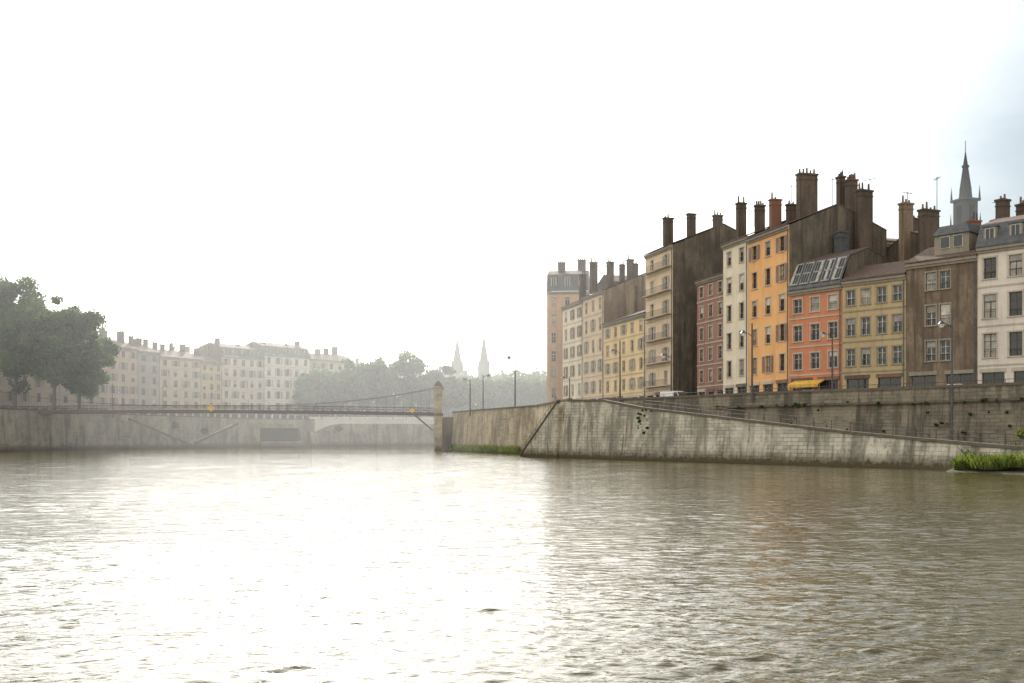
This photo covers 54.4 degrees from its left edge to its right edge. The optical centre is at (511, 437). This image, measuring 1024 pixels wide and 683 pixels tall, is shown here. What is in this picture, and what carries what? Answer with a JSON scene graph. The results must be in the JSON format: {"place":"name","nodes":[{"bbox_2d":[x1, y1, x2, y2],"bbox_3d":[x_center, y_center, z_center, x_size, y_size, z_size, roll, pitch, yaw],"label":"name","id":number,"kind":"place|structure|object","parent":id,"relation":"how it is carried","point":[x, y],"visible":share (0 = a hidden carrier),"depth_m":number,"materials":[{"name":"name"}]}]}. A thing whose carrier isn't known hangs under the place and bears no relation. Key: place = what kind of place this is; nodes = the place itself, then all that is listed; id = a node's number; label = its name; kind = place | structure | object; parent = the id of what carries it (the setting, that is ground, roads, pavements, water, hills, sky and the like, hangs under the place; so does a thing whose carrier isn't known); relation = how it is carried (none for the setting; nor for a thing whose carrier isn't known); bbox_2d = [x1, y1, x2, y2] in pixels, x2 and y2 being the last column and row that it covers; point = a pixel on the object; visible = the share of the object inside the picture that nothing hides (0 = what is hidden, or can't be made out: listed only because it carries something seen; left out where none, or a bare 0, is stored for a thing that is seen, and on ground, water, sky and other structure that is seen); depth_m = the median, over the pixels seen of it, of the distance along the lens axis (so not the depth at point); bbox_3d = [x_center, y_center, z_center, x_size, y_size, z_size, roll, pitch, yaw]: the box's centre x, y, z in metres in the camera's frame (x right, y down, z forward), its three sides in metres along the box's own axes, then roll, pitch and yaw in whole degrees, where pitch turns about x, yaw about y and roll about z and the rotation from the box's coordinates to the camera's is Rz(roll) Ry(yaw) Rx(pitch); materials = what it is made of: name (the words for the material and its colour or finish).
{"place":"outdoors","nodes":[
{"label":"outdoors","id":0,"kind":"place"},
{"bbox_2d":[478,336,489,375],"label":"church tower","id":1,"kind":"structure","parent":0,"point":[483,366],"depth_m":896.65,"materials":[{"name":"stone"}]},
{"bbox_2d":[447,443,521,452],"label":"riverside grass","id":2,"kind":"structure","parent":0,"point":[493,448],"depth_m":198.29,"materials":[{"name":"green plant"}]},
{"bbox_2d":[0,446,1023,682],"bbox_3d":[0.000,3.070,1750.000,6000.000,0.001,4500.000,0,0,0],"label":"water","id":3,"kind":"structure","parent":0,"point":[794,675],"depth_m":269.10,"materials":[{"name":"grey liquid"}]},
{"bbox_2d":[0,408,432,450],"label":"bank quay wall","id":4,"kind":"structure","parent":3,"relation":"in","point":[27,430],"depth_m":271.46,"materials":[{"name":"stone"}]},
{"bbox_2d":[122,418,238,448],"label":"bank ramp","id":5,"kind":"structure","parent":4,"relation":"attached to","point":[137,435],"depth_m":277.67,"materials":[{"name":"grey concrete"}]},
{"bbox_2d":[0,381,452,449],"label":"suspension footbridge","id":6,"kind":"object","parent":3,"relation":"in","point":[443,428],"visible":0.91,"depth_m":228.68,"materials":[{"name":"brown paint"}]},
{"bbox_2d":[254,424,303,446],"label":"quay underpass","id":7,"kind":"object","parent":3,"relation":"in","point":[284,435],"visible":0.79,"depth_m":329.21,"materials":[{"name":"stone"}]},
{"bbox_2d":[309,417,433,445],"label":"bridge","id":8,"kind":"structure","parent":3,"relation":"in","point":[320,423],"depth_m":340.75,"materials":[{"name":"concrete"}]},
{"bbox_2d":[451,398,572,449],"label":"promontory quay wall","id":9,"kind":"structure","parent":3,"relation":"in","point":[507,426],"depth_m":198.45,"materials":[{"name":"stone"}]},
{"bbox_2d":[519,397,562,457],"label":"river stairs","id":10,"kind":"structure","parent":3,"relation":"in","point":[544,440],"depth_m":147.79,"materials":[{"name":"stone"}]},
{"bbox_2d":[558,402,567,457],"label":"quay corner pier","id":11,"kind":"structure","parent":3,"relation":"in","point":[563,441],"depth_m":146.05,"materials":[{"name":"stone"}]},
{"bbox_2d":[567,399,1023,470],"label":"ramp retaining wall","id":12,"kind":"structure","parent":3,"relation":"in","point":[601,429],"depth_m":115.48,"materials":[{"name":"grey concrete"}]},
{"bbox_2d":[644,400,1023,444],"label":"ramp handrail","id":13,"kind":"object","parent":12,"relation":"on","point":[915,432],"visible":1,"depth_m":101.68,"materials":[{"name":"grey metal"}]},
{"bbox_2d":[598,382,1023,445],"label":"quay wall","id":14,"kind":"structure","parent":3,"relation":"in","point":[996,419],"depth_m":116.72,"materials":[{"name":"stone"}]},
{"bbox_2d":[719,398,1019,407],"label":"wall ledge","id":15,"kind":"object","parent":14,"relation":"attached to","point":[876,402],"depth_m":116.80,"materials":[{"name":"stone"}]},
{"bbox_2d":[715,397,1023,433],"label":"hanging wall plants","id":16,"kind":"object","parent":14,"relation":"attached to","point":[878,403],"visible":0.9,"depth_m":113.38,"materials":[{"name":"green plant"}]},
{"bbox_2d":[0,0,1023,377],"label":"sky","id":17,"kind":"structure","parent":0,"point":[371,180],"materials":[{"name":"white"}]},
{"bbox_2d":[547,256,588,401],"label":"tan corner building with mansard","id":18,"kind":"structure","parent":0,"point":[562,287],"depth_m":242.81,"materials":[{"name":"paint"}]},
{"bbox_2d":[551,277,569,397],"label":"windows","id":19,"kind":"structure","parent":18,"relation":"in","point":[553,279],"depth_m":243.07,"materials":[{"name":"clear glass"}]},
{"bbox_2d":[642,210,735,396],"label":"tall cream building with balconies","id":20,"kind":"structure","parent":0,"point":[675,270],"depth_m":177.51,"materials":[{"name":"paint"}]},
{"bbox_2d":[950,141,980,224],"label":"church bell tower","id":21,"kind":"structure","parent":0,"point":[965,205],"depth_m":218.97,"materials":[{"name":"stone"}]},
{"bbox_2d":[947,468,1023,474],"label":"river landing bank","id":22,"kind":"structure","parent":0,"point":[1018,472],"depth_m":83.78,"materials":[{"name":"grey concrete"}]},
{"bbox_2d":[947,447,1023,469],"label":"bank grass","id":23,"kind":"structure","parent":22,"relation":"on","point":[974,461],"depth_m":83.73,"materials":[{"name":"green plant"}]},
{"label":"left bank ground","id":24,"kind":"structure","parent":0,"visible":0},
{"bbox_2d":[0,275,50,407],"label":"plane tree","id":25,"kind":"object","parent":24,"relation":"on","point":[10,292],"visible":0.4,"depth_m":241.37,"materials":[{"name":"green plant"}]},
{"bbox_2d":[0,371,58,410],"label":"walls","id":26,"kind":"structure","parent":24,"relation":"on","point":[33,392],"depth_m":277.36,"materials":[{"name":"paint"}]},
{"bbox_2d":[0,326,58,408],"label":"facade trim","id":27,"kind":"structure","parent":26,"relation":"attached to","point":[29,397],"depth_m":276.51,"materials":[{"name":"stone"}]},
{"bbox_2d":[2,295,106,409],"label":"plane tree","id":28,"kind":"object","parent":24,"relation":"on","point":[42,341],"visible":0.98,"depth_m":236.57,"materials":[{"name":"green plant"}]},
{"bbox_2d":[59,339,96,409],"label":"walls","id":29,"kind":"structure","parent":24,"relation":"on","point":[70,399],"depth_m":291.11,"materials":[{"name":"paint"}]},
{"bbox_2d":[46,325,121,409],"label":"plane tree","id":30,"kind":"object","parent":24,"relation":"on","point":[86,386],"visible":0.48,"depth_m":244.69,"materials":[{"name":"green plant"}]},
{"bbox_2d":[98,348,137,413],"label":"walls","id":31,"kind":"structure","parent":24,"relation":"on","point":[121,383],"depth_m":308.40,"materials":[{"name":"paint"}]},
{"bbox_2d":[98,348,138,409],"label":"facade trim","id":32,"kind":"structure","parent":31,"relation":"attached to","point":[131,350],"depth_m":307.56,"materials":[{"name":"stone"}]},
{"bbox_2d":[101,351,135,413],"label":"windows","id":33,"kind":"structure","parent":31,"relation":"attached to","point":[123,380],"depth_m":309.11,"materials":[{"name":"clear glass"}]},
{"bbox_2d":[138,351,158,414],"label":"walls","id":34,"kind":"structure","parent":24,"relation":"on","point":[149,382],"depth_m":317.76,"materials":[{"name":"paint"}]},
{"bbox_2d":[140,355,157,414],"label":"windows","id":35,"kind":"structure","parent":34,"relation":"attached to","point":[143,379],"depth_m":317.38,"materials":[{"name":"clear glass"}]},
{"bbox_2d":[138,351,160,414],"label":"facade trim","id":36,"kind":"structure","parent":34,"relation":"attached to","point":[152,355],"depth_m":318.73,"materials":[{"name":"stone"}]},
{"bbox_2d":[160,359,200,416],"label":"walls","id":37,"kind":"structure","parent":24,"relation":"on","point":[180,379],"depth_m":328.85,"materials":[{"name":"paint"}]},
{"bbox_2d":[157,349,201,359],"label":"roof","id":38,"kind":"structure","parent":37,"relation":"on","point":[175,354],"depth_m":331.28,"materials":[{"name":"tile"}]},
{"bbox_2d":[161,360,199,416],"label":"windows","id":39,"kind":"structure","parent":37,"relation":"attached to","point":[185,385],"depth_m":329.50,"materials":[{"name":"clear glass"}]},
{"bbox_2d":[160,357,201,409],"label":"facade trim","id":40,"kind":"structure","parent":37,"relation":"attached to","point":[175,359],"depth_m":328.41,"materials":[{"name":"stone"}]},
{"bbox_2d":[183,358,221,416],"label":"walls","id":41,"kind":"structure","parent":24,"relation":"on","point":[208,382],"depth_m":339.53,"materials":[{"name":"paint"}]},
{"bbox_2d":[202,365,220,416],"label":"windows","id":42,"kind":"structure","parent":41,"relation":"attached to","point":[211,388],"depth_m":340.28,"materials":[{"name":"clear glass"}]},
{"bbox_2d":[197,343,263,417],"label":"walls","id":43,"kind":"structure","parent":24,"relation":"on","point":[215,352],"depth_m":349.69,"materials":[{"name":"paint"}]},
{"bbox_2d":[197,342,264,358],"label":"roof","id":44,"kind":"structure","parent":43,"relation":"on","point":[231,348],"depth_m":351.51,"materials":[{"name":"metal"}]},
{"bbox_2d":[223,349,262,417],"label":"windows","id":45,"kind":"structure","parent":43,"relation":"attached to","point":[243,386],"depth_m":351.74,"materials":[{"name":"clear glass"}]},
{"bbox_2d":[222,356,264,414],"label":"facade trim","id":46,"kind":"structure","parent":43,"relation":"attached to","point":[243,358],"depth_m":351.63,"materials":[{"name":"stone"}]},
{"bbox_2d":[246,342,309,418],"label":"walls","id":47,"kind":"structure","parent":24,"relation":"on","point":[300,366],"depth_m":364.82,"materials":[{"name":"paint"}]},
{"bbox_2d":[245,341,310,356],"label":"roof","id":48,"kind":"structure","parent":47,"relation":"on","point":[273,347],"depth_m":367.20,"materials":[{"name":"metal"}]},
{"bbox_2d":[265,347,306,418],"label":"windows","id":49,"kind":"structure","parent":47,"relation":"attached to","point":[278,385],"depth_m":365.50,"materials":[{"name":"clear glass"}]},
{"bbox_2d":[264,354,310,414],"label":"facade trim","id":50,"kind":"structure","parent":47,"relation":"attached to","point":[288,357],"depth_m":365.41,"materials":[{"name":"stone"}]},
{"bbox_2d":[292,350,546,418],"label":"riverside trees","id":51,"kind":"object","parent":24,"relation":"on","point":[379,378],"visible":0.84,"depth_m":367.42,"materials":[{"name":"green plant"}]},
{"bbox_2d":[352,368,546,419],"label":"distant trees","id":52,"kind":"object","parent":24,"relation":"on","point":[503,376],"visible":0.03,"depth_m":447.51,"materials":[{"name":"green plant"}]},
{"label":"ramp pavement","id":53,"kind":"structure","parent":0,"visible":0},
{"bbox_2d":[938,309,952,439],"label":"street lamp","id":54,"kind":"object","parent":53,"relation":"on","point":[941,324],"visible":0.8,"depth_m":109.90,"materials":[{"name":"metal"}]},
{"label":"street ground","id":55,"kind":"structure","parent":0,"visible":0},
{"bbox_2d":[563,304,582,398],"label":"walls","id":56,"kind":"structure","parent":55,"relation":"on","point":[576,357],"depth_m":224.53,"materials":[{"name":"beige paint"}]},
{"bbox_2d":[561,301,582,398],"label":"facade trim","id":57,"kind":"structure","parent":56,"relation":"attached to","point":[571,306],"depth_m":224.38,"materials":[{"name":"stone"}]},
{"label":"roof","id":58,"kind":"object","parent":56,"relation":"on","visible":0},
{"bbox_2d":[589,257,598,293],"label":"chimney stack","id":59,"kind":"object","parent":58,"relation":"on","point":[593,276],"visible":0.97,"depth_m":221.60,"materials":[{"name":"brick"}]},
{"bbox_2d":[583,275,645,398],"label":"walls","id":60,"kind":"structure","parent":55,"relation":"on","point":[614,302],"depth_m":209.55,"materials":[{"name":"paint"}]},
{"bbox_2d":[581,290,603,398],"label":"facade trim","id":61,"kind":"structure","parent":60,"relation":"attached to","point":[601,317],"depth_m":211.88,"materials":[{"name":"stone"}]},
{"bbox_2d":[604,314,645,397],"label":"walls","id":62,"kind":"structure","parent":55,"relation":"on","point":[626,358],"depth_m":196.13,"materials":[{"name":"yellow paint"}]},
{"bbox_2d":[602,313,645,397],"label":"facade trim","id":63,"kind":"structure","parent":62,"relation":"attached to","point":[638,340],"depth_m":193.59,"materials":[{"name":"stone"}]},
{"bbox_2d":[602,308,645,324],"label":"roof","id":64,"kind":"structure","parent":62,"relation":"on","point":[641,311],"depth_m":198.73,"materials":[{"name":"tile"}]},
{"bbox_2d":[626,285,637,315],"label":"chimney stack","id":65,"kind":"object","parent":64,"relation":"on","point":[632,290],"visible":0.91,"depth_m":202.00,"materials":[{"name":"beige paint"}]},
{"bbox_2d":[607,321,643,397],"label":"windows","id":66,"kind":"structure","parent":62,"relation":"attached to","point":[623,361],"depth_m":197.65,"materials":[{"name":"clear glass"}]},
{"bbox_2d":[697,278,722,394],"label":"walls","id":67,"kind":"structure","parent":55,"relation":"on","point":[715,335],"depth_m":167.53,"materials":[{"name":"pink paint"}]},
{"bbox_2d":[695,273,722,391],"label":"facade trim","id":68,"kind":"structure","parent":67,"relation":"attached to","point":[710,279],"depth_m":167.10,"materials":[{"name":"stone"}]},
{"bbox_2d":[699,282,722,394],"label":"windows","id":69,"kind":"structure","parent":67,"relation":"attached to","point":[720,391],"depth_m":167.26,"materials":[{"name":"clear glass"}]},
{"bbox_2d":[723,222,785,393],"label":"walls","id":70,"kind":"structure","parent":55,"relation":"on","point":[735,325],"depth_m":154.64,"materials":[{"name":"beige paint"}]},
{"bbox_2d":[721,237,747,392],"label":"facade trim","id":71,"kind":"structure","parent":70,"relation":"attached to","point":[733,243],"depth_m":153.62,"materials":[{"name":"stone"}]},
{"bbox_2d":[726,248,745,393],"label":"windows","id":72,"kind":"structure","parent":70,"relation":"attached to","point":[742,389],"depth_m":156.39,"materials":[{"name":"clear glass"}]},
{"bbox_2d":[720,220,785,245],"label":"roof","id":73,"kind":"structure","parent":70,"relation":"on","point":[748,234],"depth_m":151.97,"materials":[{"name":"tile"}]},
{"bbox_2d":[735,196,747,239],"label":"chimney stack","id":74,"kind":"object","parent":73,"relation":"on","point":[741,219],"visible":0.95,"depth_m":158.62,"materials":[{"name":"brick"}]},
{"bbox_2d":[753,201,765,233],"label":"chimney stack","id":75,"kind":"object","parent":73,"relation":"on","point":[760,206],"visible":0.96,"depth_m":157.19,"materials":[{"name":"brick"}]},
{"bbox_2d":[748,205,886,392],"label":"walls","id":76,"kind":"structure","parent":55,"relation":"on","point":[810,237],"depth_m":142.98,"materials":[{"name":"orange paint"}]},
{"bbox_2d":[746,224,788,390],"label":"facade trim","id":77,"kind":"structure","parent":76,"relation":"attached to","point":[768,234],"depth_m":143.53,"materials":[{"name":"paint"}]},
{"bbox_2d":[753,236,786,391],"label":"windows","id":78,"kind":"structure","parent":76,"relation":"attached to","point":[782,386],"depth_m":145.87,"materials":[{"name":"clear glass"}]},
{"bbox_2d":[745,203,886,239],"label":"roof","id":79,"kind":"structure","parent":76,"relation":"on","point":[821,210],"depth_m":142.42,"materials":[{"name":"tile"}]},
{"bbox_2d":[768,192,782,230],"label":"chimney stack","id":80,"kind":"object","parent":79,"relation":"on","point":[775,212],"visible":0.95,"depth_m":151.66,"materials":[{"name":"red brick"}]},
{"bbox_2d":[795,167,818,221],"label":"chimney stack","id":81,"kind":"object","parent":79,"relation":"on","point":[806,193],"visible":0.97,"depth_m":144.01,"materials":[{"name":"brick"}]},
{"bbox_2d":[835,170,846,205],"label":"chimney stack","id":82,"kind":"object","parent":79,"relation":"on","point":[840,188],"visible":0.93,"depth_m":148.56,"materials":[{"name":"brick"}]},
{"bbox_2d":[844,173,858,211],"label":"chimney stack","id":83,"kind":"object","parent":79,"relation":"on","point":[851,183],"visible":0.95,"depth_m":146.53,"materials":[{"name":"brick"}]},
{"bbox_2d":[789,249,889,390],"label":"walls","id":84,"kind":"structure","parent":55,"relation":"on","point":[859,260],"depth_m":136.31,"materials":[{"name":"red paint"}]},
{"bbox_2d":[788,284,841,388],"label":"facade trim","id":85,"kind":"structure","parent":84,"relation":"attached to","point":[816,290],"depth_m":136.08,"materials":[{"name":"paint"}]},
{"bbox_2d":[794,295,837,390],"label":"windows","id":86,"kind":"structure","parent":84,"relation":"attached to","point":[815,330],"depth_m":136.51,"materials":[{"name":"clear glass"}]},
{"bbox_2d":[787,247,892,291],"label":"roof","id":87,"kind":"structure","parent":84,"relation":"on","point":[848,253],"depth_m":136.77,"materials":[{"name":"metal"}]},
{"bbox_2d":[789,256,846,285],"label":"studio windows","id":88,"kind":"structure","parent":87,"relation":"attached to","point":[828,269],"depth_m":136.59,"materials":[{"name":"glass"}]},
{"bbox_2d":[833,230,849,274],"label":"chimney stack","id":89,"kind":"object","parent":87,"relation":"on","point":[841,240],"visible":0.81,"depth_m":140.04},
{"bbox_2d":[854,182,873,248],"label":"chimney stack","id":90,"kind":"object","parent":87,"relation":"on","point":[863,217],"visible":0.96,"depth_m":141.55,"materials":[{"name":"brick"}]},
{"bbox_2d":[842,280,905,388],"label":"walls","id":91,"kind":"structure","parent":55,"relation":"on","point":[873,380],"depth_m":129.78,"materials":[{"name":"paint"}]},
{"bbox_2d":[841,274,905,386],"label":"facade trim","id":92,"kind":"structure","parent":91,"relation":"attached to","point":[874,280],"depth_m":129.20,"materials":[{"name":"grey stone"}]},
{"bbox_2d":[840,260,907,281],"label":"roof","id":93,"kind":"structure","parent":91,"relation":"on","point":[883,270],"depth_m":131.36,"materials":[{"name":"tile"}]},
{"bbox_2d":[847,285,901,388],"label":"windows","id":94,"kind":"structure","parent":91,"relation":"attached to","point":[890,381],"depth_m":130.41,"materials":[{"name":"grey glass"}]},
{"bbox_2d":[887,233,917,261],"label":"walls","id":95,"kind":"structure","parent":55,"relation":"on","point":[893,253],"depth_m":142.71,"materials":[{"name":"paint"}]},
{"bbox_2d":[887,231,917,248],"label":"roof","id":96,"kind":"structure","parent":95,"relation":"on","point":[914,232],"depth_m":142.74,"materials":[{"name":"tile"}]},
{"bbox_2d":[897,195,914,260],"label":"chimney stack","id":97,"kind":"object","parent":96,"relation":"on","point":[905,209],"visible":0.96,"depth_m":140.03,"materials":[{"name":"brick"}]},
{"bbox_2d":[917,202,940,253],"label":"chimney stack","id":98,"kind":"object","parent":95,"relation":"on","point":[928,223],"visible":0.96,"depth_m":134.47,"materials":[{"name":"brick"}]},
{"bbox_2d":[906,255,977,386],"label":"walls","id":99,"kind":"structure","parent":55,"relation":"on","point":[959,295],"depth_m":123.05,"materials":[{"name":"brown paint"}]},
{"bbox_2d":[904,247,976,263],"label":"roof","id":100,"kind":"structure","parent":99,"relation":"on","point":[927,254],"depth_m":124.40,"materials":[{"name":"tile"}]},
{"bbox_2d":[932,223,979,260],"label":"attic dormer","id":101,"kind":"object","parent":100,"relation":"on","point":[956,238],"visible":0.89,"depth_m":123.28,"materials":[{"name":"beige paint"}]},
{"bbox_2d":[905,255,976,383],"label":"facade trim","id":102,"kind":"structure","parent":99,"relation":"attached to","point":[942,262],"depth_m":123.36,"materials":[{"name":"brown stone"}]},
{"bbox_2d":[912,271,971,386],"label":"windows","id":103,"kind":"structure","parent":99,"relation":"attached to","point":[945,344],"depth_m":123.91,"materials":[{"name":"grey glass"}]},
{"bbox_2d":[978,243,1023,383],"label":"walls","id":104,"kind":"structure","parent":55,"relation":"on","point":[1002,358],"depth_m":118.02,"materials":[{"name":"white paint"}]},
{"bbox_2d":[975,215,1023,247],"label":"roof","id":105,"kind":"structure","parent":104,"relation":"on","point":[1002,226],"depth_m":118.36,"materials":[{"name":"metal"}]},
{"bbox_2d":[994,194,1011,219],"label":"chimney stack","id":106,"kind":"object","parent":105,"relation":"on","point":[1002,207],"visible":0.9,"depth_m":126.58,"materials":[{"name":"brick"}]},
{"bbox_2d":[976,242,1023,372],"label":"facade trim","id":107,"kind":"structure","parent":104,"relation":"attached to","point":[1012,246],"depth_m":117.64,"materials":[{"name":"stone"}]},
{"bbox_2d":[983,223,1023,383],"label":"windows","id":108,"kind":"structure","parent":104,"relation":"attached to","point":[1015,305],"depth_m":118.29,"materials":[{"name":"grey glass"}]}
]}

